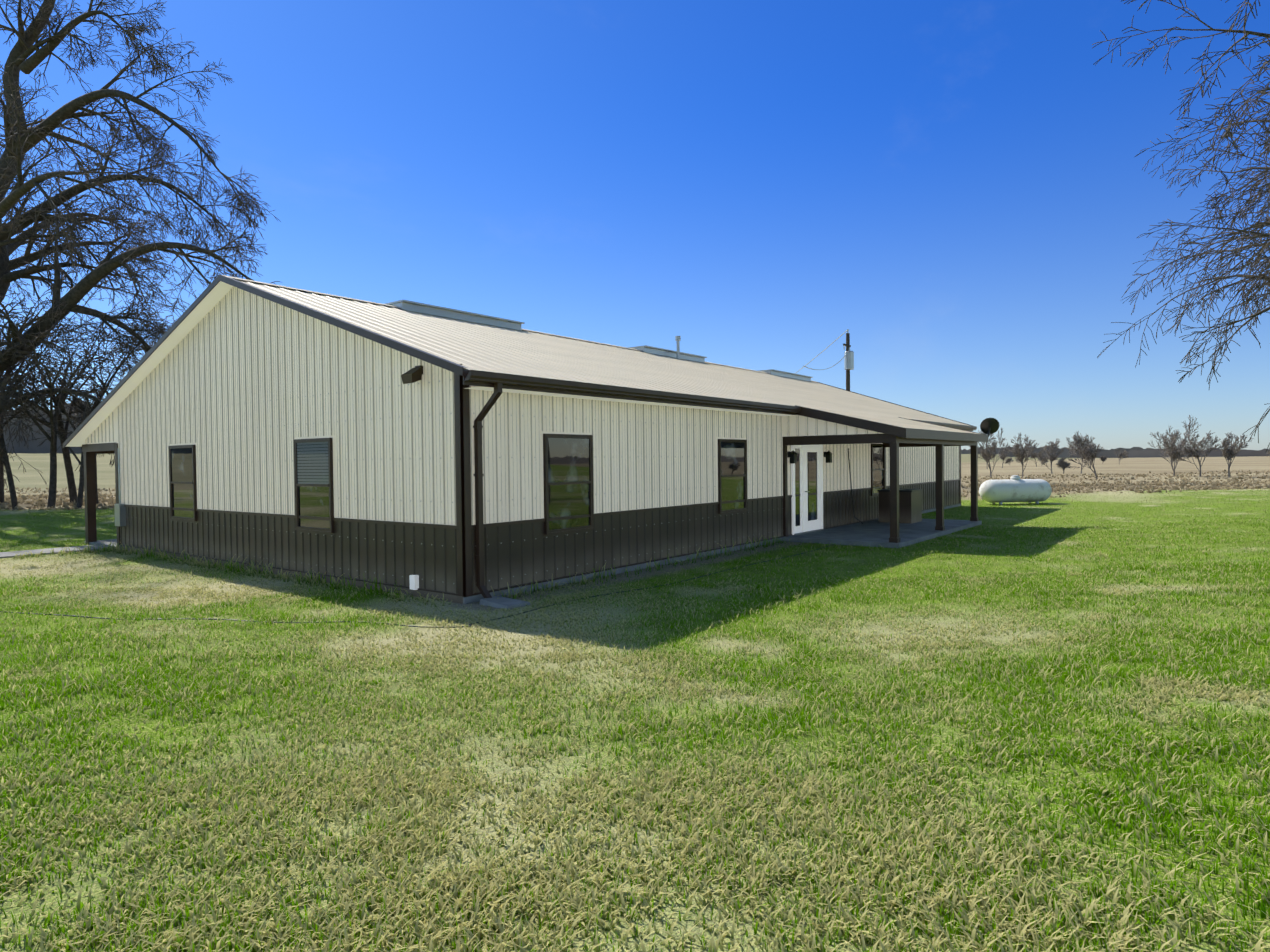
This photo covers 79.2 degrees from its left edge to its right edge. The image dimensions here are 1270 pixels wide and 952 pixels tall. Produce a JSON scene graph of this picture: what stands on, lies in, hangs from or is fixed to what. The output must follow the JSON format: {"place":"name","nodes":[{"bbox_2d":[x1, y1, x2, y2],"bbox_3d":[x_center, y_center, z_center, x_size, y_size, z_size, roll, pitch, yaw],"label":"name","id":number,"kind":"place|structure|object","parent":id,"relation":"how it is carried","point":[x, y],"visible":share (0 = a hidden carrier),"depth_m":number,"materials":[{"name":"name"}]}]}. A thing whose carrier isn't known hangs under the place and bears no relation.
{"place":"outdoors","nodes":[
{"label":"outdoors","id":0,"kind":"place"},
{"bbox_2d":[0,539,116,557],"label":"walkway","id":1,"kind":"structure","parent":0,"point":[11,554],"depth_m":17.30,"materials":[{"name":"grey concrete"}]},
{"bbox_2d":[0,453,1269,951],"bbox_3d":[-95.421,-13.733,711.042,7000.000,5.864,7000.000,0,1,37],"label":"ground","id":2,"kind":"structure","parent":0,"point":[28,475],"depth_m":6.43,"materials":[{"name":"green plant"}]},
{"bbox_2d":[3,398,88,452],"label":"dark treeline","id":3,"kind":"object","parent":2,"relation":"on","point":[44,447],"depth_m":180.91,"materials":[{"name":"plant"}]},
{"bbox_2d":[0,218,262,508],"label":"background tree","id":4,"kind":"object","parent":2,"relation":"on","point":[58,400],"visible":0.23,"depth_m":30.23,"materials":[{"name":"brown plant"}]},
{"bbox_2d":[0,0,280,490],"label":"bare tree","id":5,"kind":"object","parent":2,"relation":"on","point":[22,138],"visible":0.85,"depth_m":28.92,"materials":[{"name":"brown plant"}]},
{"bbox_2d":[14,535,785,606],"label":"weeds","id":6,"kind":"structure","parent":2,"relation":"on","point":[228,568],"depth_m":13.27,"materials":[{"name":"green plant"}]},
{"bbox_2d":[479,596,530,608],"bbox_3d":[-1.731,1.667,10.133,0.580,0.070,0.420,0,1,37],"label":"splash block","id":7,"kind":"object","parent":2,"relation":"on","point":[500,602],"depth_m":10.06,"materials":[{"name":"concrete"}]},
{"bbox_2d":[63,274,999,603],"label":"metal building","id":8,"kind":"structure","parent":2,"relation":"on","point":[429,450],"depth_m":13.54,"materials":[{"name":"beige metal"}]},
{"bbox_2d":[0,469,1269,510],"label":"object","id":9,"kind":"object","parent":2,"relation":"on","point":[1061,489],"visible":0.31,"depth_m":39.56,"materials":[{"name":"brown soil"}]},
{"bbox_2d":[795,329,853,390],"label":"utility pole","id":10,"kind":"object","parent":2,"relation":"on","point":[848,357],"visible":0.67,"depth_m":43.28,"materials":[{"name":"brown wood"}]},
{"bbox_2d":[979,475,1051,504],"bbox_3d":[14.996,0.652,30.266,2.860,1.360,0.900,-1,1,-5],"label":"propane tank","id":11,"kind":"object","parent":2,"relation":"on","point":[1014,488],"visible":0.94,"depth_m":29.91,"materials":[{"name":"white metal"}]},
{"bbox_2d":[961,445,1269,457],"bbox_3d":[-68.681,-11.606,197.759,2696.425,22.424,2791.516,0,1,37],"label":"distant treeline","id":12,"kind":"object","parent":2,"relation":"on","point":[1136,452],"visible":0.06,"depth_m":508.44,"materials":[{"name":"plant"}]},
{"bbox_2d":[970,415,1269,478],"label":"field trees","id":13,"kind":"object","parent":2,"relation":"on","point":[1089,451],"visible":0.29,"depth_m":54.23,"materials":[{"name":"brown plant"}]},
{"bbox_2d":[1092,0,1269,451],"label":"bare tree","id":14,"kind":"object","parent":2,"relation":"on","point":[1261,192],"visible":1,"depth_m":17.10,"materials":[{"name":"brown plant"}]},
{"bbox_2d":[0,0,1269,450],"label":"sky","id":15,"kind":"structure","parent":0,"point":[958,188],"materials":[{"name":"blue"}]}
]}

